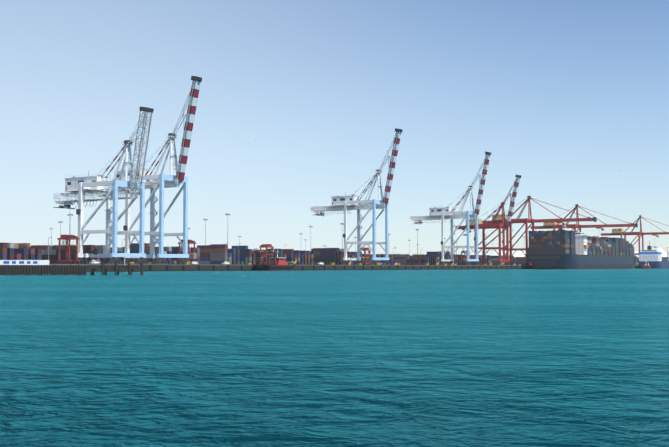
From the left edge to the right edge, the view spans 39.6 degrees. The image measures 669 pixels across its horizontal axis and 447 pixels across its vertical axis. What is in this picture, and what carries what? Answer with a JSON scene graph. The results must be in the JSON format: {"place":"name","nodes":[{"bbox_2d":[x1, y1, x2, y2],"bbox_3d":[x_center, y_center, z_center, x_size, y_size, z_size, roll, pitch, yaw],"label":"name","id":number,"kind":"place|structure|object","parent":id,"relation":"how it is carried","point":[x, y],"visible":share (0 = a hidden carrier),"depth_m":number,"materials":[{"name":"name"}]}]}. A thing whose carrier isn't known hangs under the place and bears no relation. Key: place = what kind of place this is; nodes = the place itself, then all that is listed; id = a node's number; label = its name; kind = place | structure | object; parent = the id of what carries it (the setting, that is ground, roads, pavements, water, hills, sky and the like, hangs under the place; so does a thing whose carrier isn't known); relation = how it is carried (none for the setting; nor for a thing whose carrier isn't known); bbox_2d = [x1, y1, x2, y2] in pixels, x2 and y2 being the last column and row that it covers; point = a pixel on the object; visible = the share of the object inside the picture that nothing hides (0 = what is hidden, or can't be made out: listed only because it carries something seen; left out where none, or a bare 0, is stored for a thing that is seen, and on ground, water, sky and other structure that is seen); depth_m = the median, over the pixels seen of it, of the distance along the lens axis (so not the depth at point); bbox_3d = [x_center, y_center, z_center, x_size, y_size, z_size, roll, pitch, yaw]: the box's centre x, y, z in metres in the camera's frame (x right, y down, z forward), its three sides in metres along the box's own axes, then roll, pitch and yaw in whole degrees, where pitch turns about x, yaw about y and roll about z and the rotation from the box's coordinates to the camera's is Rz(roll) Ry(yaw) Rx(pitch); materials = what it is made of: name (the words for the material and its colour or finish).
{"place":"outdoors","nodes":[
{"label":"outdoors","id":0,"kind":"place"},
{"bbox_2d":[0,268,668,446],"bbox_3d":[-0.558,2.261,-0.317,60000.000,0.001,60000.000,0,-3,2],"label":"water","id":1,"kind":"structure","parent":0,"point":[465,358],"depth_m":23.05,"materials":[{"name":"teal liquid"}]},
{"bbox_2d":[0,249,142,274],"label":"jetty","id":2,"kind":"object","parent":1,"relation":"in","point":[25,267],"visible":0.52,"depth_m":248.79,"materials":[{"name":"brown"}]},
{"bbox_2d":[0,76,668,270],"bbox_3d":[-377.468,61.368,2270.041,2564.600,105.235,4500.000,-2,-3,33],"label":"container port","id":3,"kind":"object","parent":1,"relation":"in","point":[560,248],"visible":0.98,"depth_m":648.60,"materials":[{"name":"metal"}]},
{"bbox_2d":[0,0,668,254],"label":"sky","id":4,"kind":"structure","parent":0,"point":[570,98],"materials":[{"name":"blue"}]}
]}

